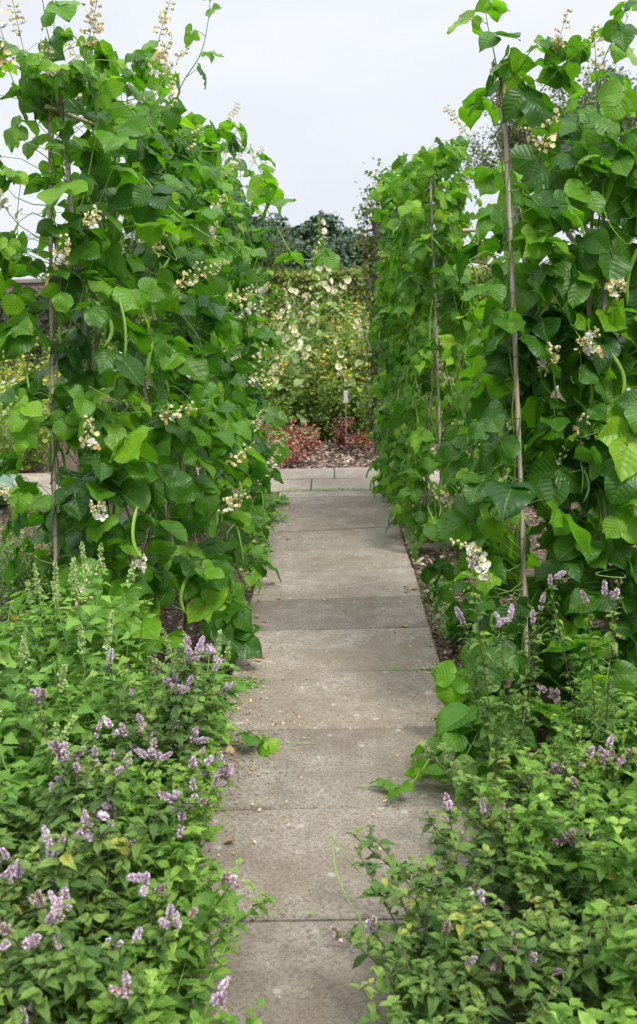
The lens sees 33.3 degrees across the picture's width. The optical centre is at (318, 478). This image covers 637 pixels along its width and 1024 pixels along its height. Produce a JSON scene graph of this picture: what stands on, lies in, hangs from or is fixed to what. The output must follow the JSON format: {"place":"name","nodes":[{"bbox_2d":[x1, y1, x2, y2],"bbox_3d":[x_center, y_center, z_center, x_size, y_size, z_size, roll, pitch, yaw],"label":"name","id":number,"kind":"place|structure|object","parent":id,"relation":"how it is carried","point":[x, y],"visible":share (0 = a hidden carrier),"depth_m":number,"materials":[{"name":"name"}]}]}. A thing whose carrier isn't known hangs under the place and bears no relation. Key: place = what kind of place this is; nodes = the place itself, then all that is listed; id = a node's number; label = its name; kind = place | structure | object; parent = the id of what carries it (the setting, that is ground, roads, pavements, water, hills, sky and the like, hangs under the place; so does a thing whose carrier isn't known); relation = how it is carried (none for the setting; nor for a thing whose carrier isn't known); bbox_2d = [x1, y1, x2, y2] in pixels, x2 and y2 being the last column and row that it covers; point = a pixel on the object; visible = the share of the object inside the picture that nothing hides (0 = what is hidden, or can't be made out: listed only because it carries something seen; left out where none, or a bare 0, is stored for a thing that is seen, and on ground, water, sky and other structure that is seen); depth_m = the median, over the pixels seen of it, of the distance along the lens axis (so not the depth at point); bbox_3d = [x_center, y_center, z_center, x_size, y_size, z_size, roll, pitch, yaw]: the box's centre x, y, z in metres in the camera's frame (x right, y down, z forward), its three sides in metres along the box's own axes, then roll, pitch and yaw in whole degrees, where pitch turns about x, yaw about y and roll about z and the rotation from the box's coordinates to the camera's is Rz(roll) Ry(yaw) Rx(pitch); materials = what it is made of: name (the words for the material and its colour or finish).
{"place":"outdoors","nodes":[
{"label":"outdoors","id":0,"kind":"place"},
{"bbox_2d":[2,467,506,499],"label":"cross path","id":1,"kind":"structure","parent":0,"point":[351,478],"depth_m":9.40,"materials":[{"name":"concrete"}]},
{"bbox_2d":[0,383,636,1010],"bbox_3d":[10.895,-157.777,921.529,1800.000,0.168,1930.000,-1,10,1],"label":"ground","id":2,"kind":"structure","parent":0,"point":[196,633],"depth_m":6.15,"materials":[{"name":"soil"}]},
{"bbox_2d":[0,350,32,423],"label":"border plant","id":3,"kind":"object","parent":2,"relation":"on","point":[9,373],"visible":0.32,"depth_m":13.85,"materials":[{"name":"green plant"}]},
{"bbox_2d":[0,841,52,1010],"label":"mint plant","id":4,"kind":"object","parent":2,"relation":"on","point":[9,874],"visible":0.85,"depth_m":2.34,"materials":[{"name":"green plant"}]},
{"bbox_2d":[0,576,52,648],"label":"herb","id":5,"kind":"object","parent":2,"relation":"on","point":[3,607],"visible":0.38,"depth_m":4.68,"materials":[{"name":"green plant"}]},
{"bbox_2d":[0,379,68,469],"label":"border plant","id":6,"kind":"object","parent":2,"relation":"on","point":[28,463],"visible":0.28,"depth_m":10.21,"materials":[{"name":"green plant"}]},
{"bbox_2d":[4,336,68,439],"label":"border plant","id":7,"kind":"object","parent":2,"relation":"on","point":[47,377],"visible":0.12,"depth_m":12.30,"materials":[{"name":"green plant"}]},
{"bbox_2d":[0,593,75,769],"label":"goosefoot plant","id":8,"kind":"object","parent":2,"relation":"on","point":[6,656],"visible":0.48,"depth_m":3.43,"materials":[{"name":"green plant"}]},
{"bbox_2d":[0,519,80,611],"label":"herb","id":9,"kind":"object","parent":2,"relation":"on","point":[25,575],"visible":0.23,"depth_m":5.50,"materials":[{"name":"green plant"}]},
{"bbox_2d":[0,714,83,875],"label":"goosefoot plant","id":10,"kind":"object","parent":2,"relation":"on","point":[32,769],"visible":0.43,"depth_m":2.85,"materials":[{"name":"green plant"}]},
{"bbox_2d":[0,784,89,908],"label":"mint plant","id":11,"kind":"object","parent":2,"relation":"on","point":[25,845],"visible":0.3,"depth_m":2.71,"materials":[{"name":"green plant"}]},
{"bbox_2d":[0,886,92,1023],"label":"mint plant","id":12,"kind":"object","parent":2,"relation":"on","point":[38,1002],"visible":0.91,"depth_m":2.04,"materials":[{"name":"green plant"}]},
{"bbox_2d":[0,635,109,854],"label":"goosefoot plant","id":13,"kind":"object","parent":2,"relation":"on","point":[8,706],"visible":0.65,"depth_m":3.09,"materials":[{"name":"green plant"}]},
{"bbox_2d":[7,556,120,744],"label":"goosefoot plant","id":14,"kind":"object","parent":2,"relation":"on","point":[49,622],"visible":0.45,"depth_m":3.69,"materials":[{"name":"green plant"}]},
{"bbox_2d":[0,0,131,700],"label":"runner bean plant","id":15,"kind":"object","parent":2,"relation":"on","point":[25,420],"visible":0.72,"depth_m":3.85,"materials":[{"name":"green plant"}]},
{"bbox_2d":[14,41,137,638],"bbox_3d":[-1.033,-0.437,4.535,0.705,2.724,0.712,-1,10,1],"label":"runner bean plant","id":16,"kind":"object","parent":2,"relation":"on","point":[43,521],"visible":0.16,"depth_m":4.55,"materials":[{"name":"green plant"}]},
{"bbox_2d":[0,757,169,976],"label":"mint plant","id":17,"kind":"object","parent":2,"relation":"on","point":[69,855],"visible":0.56,"depth_m":2.38,"materials":[{"name":"green plant"}]},
{"bbox_2d":[0,808,178,1023],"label":"mint plant","id":18,"kind":"object","parent":2,"relation":"on","point":[93,922],"visible":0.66,"depth_m":2.22,"materials":[{"name":"green plant"}]},
{"bbox_2d":[22,610,156,797],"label":"goosefoot plant","id":19,"kind":"object","parent":2,"relation":"on","point":[87,708],"visible":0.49,"depth_m":3.16,"materials":[{"name":"green plant"}]},
{"bbox_2d":[16,541,165,793],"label":"goosefoot plant","id":20,"kind":"object","parent":2,"relation":"on","point":[92,627],"visible":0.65,"depth_m":3.44,"materials":[{"name":"green plant"}]},
{"bbox_2d":[0,687,208,854],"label":"mint plant","id":21,"kind":"object","parent":2,"relation":"on","point":[62,752],"visible":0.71,"depth_m":2.75,"materials":[{"name":"green plant"}]},
{"bbox_2d":[61,101,195,608],"bbox_3d":[-0.952,-0.475,5.129,0.701,2.593,0.546,-6,11,-28],"label":"runner bean plant","id":22,"kind":"object","parent":2,"relation":"on","point":[125,389],"visible":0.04,"depth_m":5.05,"materials":[{"name":"green plant"}]},
{"bbox_2d":[0,0,268,695],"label":"runner bean plant","id":23,"kind":"object","parent":2,"relation":"on","point":[132,478],"visible":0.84,"depth_m":3.95,"materials":[{"name":"green plant"}]},
{"bbox_2d":[14,903,266,1023],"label":"mint plant","id":24,"kind":"object","parent":2,"relation":"on","point":[163,1007],"visible":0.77,"depth_m":2.15,"materials":[{"name":"green plant"}]},
{"bbox_2d":[46,704,241,922],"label":"mint plant","id":25,"kind":"object","parent":2,"relation":"on","point":[204,801],"visible":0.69,"depth_m":2.69,"materials":[{"name":"green plant"}]},
{"bbox_2d":[44,71,250,657],"bbox_3d":[-0.834,-0.624,5.976,0.567,2.532,4.241,-1,10,1],"label":"bamboo cane frame","id":26,"kind":"object","parent":2,"relation":"on","point":[50,245],"visible":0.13,"depth_m":4.04,"materials":[{"name":"wood"}]},
{"bbox_2d":[106,142,194,579],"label":"runner bean plant","id":27,"kind":"object","parent":2,"relation":"on","point":[141,524],"visible":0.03,"depth_m":5.76,"materials":[{"name":"green plant"}]},
{"bbox_2d":[32,0,275,666],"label":"runner bean plant","id":28,"kind":"object","parent":2,"relation":"on","point":[210,585],"visible":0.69,"depth_m":4.49,"materials":[{"name":"green plant"}]},
{"bbox_2d":[44,777,275,1008],"bbox_3d":[-0.326,0.992,2.451,0.533,0.533,0.468,3,11,25],"label":"mint plant","id":29,"kind":"object","parent":2,"relation":"on","point":[206,900],"visible":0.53,"depth_m":2.37,"materials":[{"name":"green plant"}]},
{"bbox_2d":[91,635,235,818],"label":"mint plant","id":30,"kind":"object","parent":2,"relation":"on","point":[180,700],"visible":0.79,"depth_m":3.04,"materials":[{"name":"green plant"}]},
{"bbox_2d":[103,629,234,773],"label":"flowering plant","id":31,"kind":"object","parent":2,"relation":"on","point":[149,668],"visible":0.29,"depth_m":3.47,"materials":[{"name":"green plant"}]},
{"bbox_2d":[147,628,248,747],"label":"flowering plant","id":32,"kind":"object","parent":2,"relation":"on","point":[239,688],"visible":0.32,"depth_m":3.81,"materials":[{"name":"green plant"}]},
{"bbox_2d":[136,129,280,581],"bbox_3d":[-0.621,-0.579,5.605,0.674,2.623,0.906,2,10,20],"label":"runner bean plant","id":33,"kind":"object","parent":2,"relation":"on","point":[220,282],"visible":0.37,"depth_m":5.63,"materials":[{"name":"green plant"}]},
{"bbox_2d":[122,222,302,270],"bbox_3d":[-3.689,-5.483,29.805,5.300,4.049,5.331,6,12,35],"label":"orchard tree","id":34,"kind":"object","parent":2,"relation":"on","point":[271,258],"visible":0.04,"depth_m":30.03,"materials":[{"name":"green plant"}]},
{"bbox_2d":[109,0,339,601],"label":"runner bean plant","id":35,"kind":"object","parent":2,"relation":"on","point":[215,326],"visible":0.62,"depth_m":5.01,"materials":[{"name":"green plant"}]},
{"bbox_2d":[174,111,282,557],"bbox_3d":[-0.618,-0.741,6.269,0.668,2.713,0.722,5,11,31],"label":"runner bean plant","id":36,"kind":"object","parent":2,"relation":"on","point":[240,518],"visible":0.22,"depth_m":6.22,"materials":[{"name":"green plant"}]},
{"bbox_2d":[197,102,288,534],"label":"runner bean plant","id":37,"kind":"object","parent":2,"relation":"on","point":[276,416],"visible":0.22,"depth_m":6.79,"materials":[{"name":"green plant"}]},
{"bbox_2d":[205,149,290,524],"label":"runner bean plant","id":38,"kind":"object","parent":2,"relation":"on","point":[264,333],"visible":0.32,"depth_m":7.30,"materials":[{"name":"green plant"}]},
{"bbox_2d":[225,145,290,494],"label":"runner bean plant","id":39,"kind":"object","parent":2,"relation":"on","point":[271,343],"visible":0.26,"depth_m":7.83,"materials":[{"name":"green plant"}]},
{"bbox_2d":[41,263,491,365],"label":"clipped hedge","id":40,"kind":"object","parent":2,"relation":"on","point":[299,281],"visible":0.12,"depth_m":24.20,"materials":[{"name":"green plant"}]},
{"bbox_2d":[261,309,300,437],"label":"hollyhock","id":41,"kind":"object","parent":2,"relation":"on","point":[278,332],"visible":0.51,"depth_m":11.90,"materials":[{"name":"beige plant"}]},
{"bbox_2d":[260,366,317,438],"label":"border plant","id":42,"kind":"object","parent":2,"relation":"on","point":[283,405],"visible":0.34,"depth_m":11.80,"materials":[{"name":"green plant"}]},
{"bbox_2d":[272,295,306,404],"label":"hollyhock","id":43,"kind":"object","parent":2,"relation":"on","point":[285,329],"visible":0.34,"depth_m":12.36,"materials":[{"name":"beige plant"}]},
{"bbox_2d":[283,435,316,465],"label":"dry red plant","id":44,"kind":"object","parent":2,"relation":"on","point":[295,459],"visible":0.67,"depth_m":10.29,"materials":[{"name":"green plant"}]},
{"bbox_2d":[264,343,336,429],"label":"border plant","id":45,"kind":"object","parent":2,"relation":"on","point":[297,374],"visible":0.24,"depth_m":12.12,"materials":[{"name":"green plant"}]},
{"bbox_2d":[279,284,326,425],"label":"hollyhock","id":46,"kind":"object","parent":2,"relation":"on","point":[314,304],"visible":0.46,"depth_m":12.15,"materials":[{"name":"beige plant"}]},
{"bbox_2d":[281,324,326,441],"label":"hollyhock","id":47,"kind":"object","parent":2,"relation":"on","point":[298,383],"visible":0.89,"depth_m":11.79,"materials":[{"name":"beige plant"}]},
{"bbox_2d":[287,243,326,363],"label":"hollyhock","id":48,"kind":"object","parent":2,"relation":"on","point":[303,328],"visible":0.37,"depth_m":13.02,"materials":[{"name":"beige plant"}]},
{"bbox_2d":[0,429,618,982],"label":"wood chips","id":49,"kind":"object","parent":2,"relation":"on","point":[350,459],"visible":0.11,"depth_m":7.05,"materials":[{"name":"brown wood"}]},
{"bbox_2d":[267,422,321,455],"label":"dry red plant","id":50,"kind":"object","parent":49,"relation":"on","point":[299,434],"visible":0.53,"depth_m":10.91,"materials":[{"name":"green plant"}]},
{"bbox_2d":[275,236,357,272],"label":"tree","id":51,"kind":"object","parent":2,"relation":"on","point":[307,252],"visible":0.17,"depth_m":69.37,"materials":[{"name":"green plant"}]},
{"bbox_2d":[284,360,358,440],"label":"border plant","id":52,"kind":"object","parent":2,"relation":"on","point":[323,405],"visible":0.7,"depth_m":11.90,"materials":[{"name":"green plant"}]},
{"bbox_2d":[285,210,370,266],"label":"tree","id":53,"kind":"object","parent":2,"relation":"on","point":[305,233],"visible":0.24,"depth_m":77.87,"materials":[{"name":"green plant"}]},
{"bbox_2d":[307,216,354,406],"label":"hollyhock","id":54,"kind":"object","parent":2,"relation":"on","point":[324,284],"visible":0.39,"depth_m":12.44,"materials":[{"name":"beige plant"}]},
{"bbox_2d":[307,327,370,417],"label":"border plant","id":55,"kind":"object","parent":2,"relation":"on","point":[326,358],"visible":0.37,"depth_m":12.13,"materials":[{"name":"green plant"}]},
{"bbox_2d":[327,416,354,447],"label":"dry red plant","id":56,"kind":"object","parent":2,"relation":"on","point":[340,438],"visible":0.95,"depth_m":11.42,"materials":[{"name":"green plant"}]},
{"bbox_2d":[317,235,372,268],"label":"tree","id":57,"kind":"object","parent":2,"relation":"on","point":[348,248],"visible":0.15,"depth_m":75.14,"materials":[{"name":"green plant"}]},
{"bbox_2d":[322,338,368,441],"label":"hollyhock","id":58,"kind":"object","parent":2,"relation":"on","point":[341,352],"visible":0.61,"depth_m":12.01,"materials":[{"name":"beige plant"}]},
{"bbox_2d":[327,371,371,438],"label":"border plant","id":59,"kind":"object","parent":2,"relation":"on","point":[356,412],"visible":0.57,"depth_m":11.91,"materials":[{"name":"green plant"}]},
{"bbox_2d":[338,275,368,358],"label":"hollyhock","id":60,"kind":"object","parent":2,"relation":"on","point":[347,281],"visible":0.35,"depth_m":13.11,"materials":[{"name":"beige plant"}]},
{"bbox_2d":[346,318,372,421],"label":"hollyhock","id":61,"kind":"object","parent":2,"relation":"on","point":[355,366],"visible":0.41,"depth_m":12.10,"materials":[{"name":"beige plant"}]},
{"bbox_2d":[372,212,384,458],"bbox_3d":[0.598,-1.402,10.509,0.115,2.460,0.100,-1,10,1],"label":"pole","id":62,"kind":"object","parent":2,"relation":"on","point":[374,229],"visible":0.11,"depth_m":10.32,"materials":[{"name":"brown wood"}]},
{"bbox_2d":[347,157,393,455],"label":"climbing rose","id":63,"kind":"object","parent":62,"relation":"attached to","point":[373,368],"visible":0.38,"depth_m":10.41,"materials":[{"name":"green plant"}]},
{"bbox_2d":[363,166,418,501],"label":"french bean plant","id":64,"kind":"object","parent":2,"relation":"on","point":[378,215],"visible":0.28,"depth_m":7.95,"materials":[{"name":"green plant"}]},
{"bbox_2d":[364,167,430,496],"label":"french bean plant","id":65,"kind":"object","parent":2,"relation":"on","point":[379,296],"visible":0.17,"depth_m":8.42,"materials":[{"name":"green plant"}]},
{"bbox_2d":[369,155,448,504],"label":"french bean plant","id":66,"kind":"object","parent":2,"relation":"on","point":[390,294],"visible":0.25,"depth_m":7.61,"materials":[{"name":"green plant"}]},
{"bbox_2d":[374,151,461,523],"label":"french bean plant","id":67,"kind":"object","parent":2,"relation":"on","point":[397,419],"visible":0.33,"depth_m":7.23,"materials":[{"name":"green plant"}]},
{"bbox_2d":[385,144,474,544],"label":"french bean plant","id":68,"kind":"object","parent":2,"relation":"on","point":[398,511],"visible":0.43,"depth_m":6.80,"materials":[{"name":"green plant"}]},
{"bbox_2d":[389,137,473,559],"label":"french bean plant","id":69,"kind":"object","parent":2,"relation":"on","point":[419,438],"visible":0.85,"depth_m":6.36,"materials":[{"name":"green plant"}]},
{"bbox_2d":[397,176,491,559],"bbox_3d":[0.901,-0.890,7.513,0.640,2.462,2.330,-1,10,1],"label":"bamboo cane frame","id":70,"kind":"object","parent":2,"relation":"on","point":[436,304],"visible":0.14,"depth_m":6.50,"materials":[{"name":"brown wood"}]},
{"bbox_2d":[328,826,562,1023],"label":"mint plant","id":71,"kind":"object","parent":2,"relation":"on","point":[432,982],"visible":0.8,"depth_m":2.30,"materials":[{"name":"green plant"}]},
{"bbox_2d":[342,784,572,968],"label":"mint plant","id":72,"kind":"object","parent":2,"relation":"on","point":[500,886],"visible":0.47,"depth_m":2.61,"materials":[{"name":"green plant"}]},
{"bbox_2d":[345,921,577,1023],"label":"mint plant","id":73,"kind":"object","parent":2,"relation":"on","point":[477,1001],"visible":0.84,"depth_m":2.17,"materials":[{"name":"green plant"}]},
{"bbox_2d":[401,142,527,541],"bbox_3d":[0.918,-0.725,6.506,0.631,2.538,0.578,7,13,40],"label":"french bean plant","id":74,"kind":"object","parent":2,"relation":"on","point":[451,303],"visible":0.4,"depth_m":6.33,"materials":[{"name":"green plant"}]},
{"bbox_2d":[419,136,529,534],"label":"french bean plant","id":75,"kind":"object","parent":2,"relation":"on","point":[462,184],"visible":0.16,"depth_m":6.65,"materials":[{"name":"green plant"}]},
{"bbox_2d":[411,103,542,640],"bbox_3d":[0.781,-0.360,4.749,0.619,2.468,0.748,-3,10,-12],"label":"runner bean plant","id":76,"kind":"object","parent":2,"relation":"on","point":[452,455],"visible":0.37,"depth_m":4.70,"materials":[{"name":"green plant"}]},
{"bbox_2d":[404,0,592,802],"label":"runner bean plant","id":77,"kind":"object","parent":2,"relation":"on","point":[490,502],"visible":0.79,"depth_m":3.70,"materials":[{"name":"green plant"}]},
{"bbox_2d":[454,555,550,819],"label":"mint plant","id":78,"kind":"object","parent":2,"relation":"on","point":[489,722],"visible":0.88,"depth_m":3.12,"materials":[{"name":"green plant"}]},
{"bbox_2d":[418,733,624,907],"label":"mint plant","id":79,"kind":"object","parent":2,"relation":"on","point":[463,782],"visible":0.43,"depth_m":2.89,"materials":[{"name":"green plant"}]},
{"bbox_2d":[418,825,636,1023],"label":"mint plant","id":80,"kind":"object","parent":2,"relation":"on","point":[557,939],"visible":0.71,"depth_m":2.26,"materials":[{"name":"green plant"}]},
{"bbox_2d":[448,56,636,241],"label":"orchard tree","id":81,"kind":"object","parent":2,"relation":"on","point":[515,136],"visible":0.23,"depth_m":25.72,"materials":[{"name":"green plant"}]},
{"bbox_2d":[449,35,636,704],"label":"runner bean plant","id":82,"kind":"object","parent":2,"relation":"on","point":[536,291],"visible":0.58,"depth_m":3.77,"materials":[{"name":"green plant"}]},
{"bbox_2d":[491,60,608,674],"bbox_3d":[1.261,-0.320,4.237,1.281,2.440,1.031,-1,10,1],"label":"bamboo cane frame","id":83,"kind":"object","parent":2,"relation":"on","point":[512,282],"visible":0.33,"depth_m":3.77,"materials":[{"name":"wood"}]},
{"bbox_2d":[476,725,636,948],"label":"mint plant","id":84,"kind":"object","parent":2,"relation":"on","point":[568,852],"visible":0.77,"depth_m":2.50,"materials":[{"name":"green plant"}]},
{"bbox_2d":[497,83,636,594],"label":"runner bean plant","id":85,"kind":"object","parent":2,"relation":"on","point":[596,303],"visible":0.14,"depth_m":4.20,"materials":[{"name":"green plant"}]},
{"bbox_2d":[502,0,636,723],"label":"runner bean plant","id":86,"kind":"object","parent":2,"relation":"on","point":[608,453],"visible":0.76,"depth_m":3.79,"materials":[{"name":"green plant"}]},
{"bbox_2d":[518,709,636,856],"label":"mint plant","id":87,"kind":"object","parent":2,"relation":"on","point":[604,760],"visible":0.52,"depth_m":2.85,"materials":[{"name":"green plant"}]},
{"bbox_2d":[526,899,636,1023],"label":"mint plant","id":88,"kind":"object","parent":2,"relation":"on","point":[624,1010],"visible":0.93,"depth_m":2.06,"materials":[{"name":"green plant"}]},
{"bbox_2d":[526,56,636,242],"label":"orchard tree","id":89,"kind":"object","parent":2,"relation":"on","point":[561,91],"visible":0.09,"depth_m":27.15,"materials":[{"name":"green plant"}]},
{"bbox_2d":[531,672,636,798],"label":"mint plant","id":90,"kind":"object","parent":2,"relation":"on","point":[627,780],"visible":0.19,"depth_m":3.25,"materials":[{"name":"green plant"}]},
{"bbox_2d":[539,570,629,761],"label":"mint plant","id":91,"kind":"object","parent":2,"relation":"on","point":[601,730],"visible":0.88,"depth_m":3.11,"materials":[{"name":"green plant"}]},
{"bbox_2d":[537,670,636,768],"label":"mint plant","id":92,"kind":"object","parent":2,"relation":"on","point":[631,714],"visible":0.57,"depth_m":3.36,"materials":[{"name":"green plant"}]},
{"bbox_2d":[565,133,636,446],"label":"runner bean plant","id":93,"kind":"object","parent":2,"relation":"on","point":[629,140],"visible":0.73,"depth_m":3.84,"materials":[{"name":"green plant"}]},
{"bbox_2d":[570,788,636,947],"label":"mint plant","id":94,"kind":"object","parent":2,"relation":"on","point":[627,870],"visible":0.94,"depth_m":2.32,"materials":[{"name":"green plant"}]},
{"bbox_2d":[0,0,636,278],"label":"sky","id":95,"kind":"structure","parent":0,"point":[327,88],"materials":[{"name":"white"}]},
{"bbox_2d":[149,490,535,1023],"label":"path","id":96,"kind":"structure","parent":0,"point":[350,641],"depth_m":3.71,"materials":[{"name":"concrete"}]},
{"bbox_2d":[223,715,315,756],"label":"bean shoot","id":97,"kind":"object","parent":96,"relation":"on","point":[266,747],"visible":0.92,"depth_m":3.78,"materials":[{"name":"green plant"}]},
{"bbox_2d":[215,487,471,918],"bbox_3d":[-0.063,0.605,5.839,1.720,0.022,6.268,-1,10,1],"label":"moss","id":98,"kind":"object","parent":96,"relation":"on","point":[244,685],"visible":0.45,"depth_m":5.12,"materials":[{"name":"green plant"}]},
{"bbox_2d":[200,495,511,997],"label":"fallen petals","id":99,"kind":"object","parent":96,"relation":"on","point":[230,748],"visible":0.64,"depth_m":4.02,"materials":[{"name":"white plant"}]},
{"bbox_2d":[353,759,453,801],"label":"bean shoot","id":100,"kind":"object","parent":96,"relation":"on","point":[432,771],"visible":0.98,"depth_m":3.44,"materials":[{"name":"green plant"}]},
{"label":"lawn","id":101,"kind":"structure","parent":0,"visible":0},
{"bbox_2d":[0,288,93,382],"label":"yew hedge","id":102,"kind":"object","parent":101,"relation":"on","point":[42,319],"visible":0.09,"depth_m":20.96,"materials":[{"name":"green plant"}]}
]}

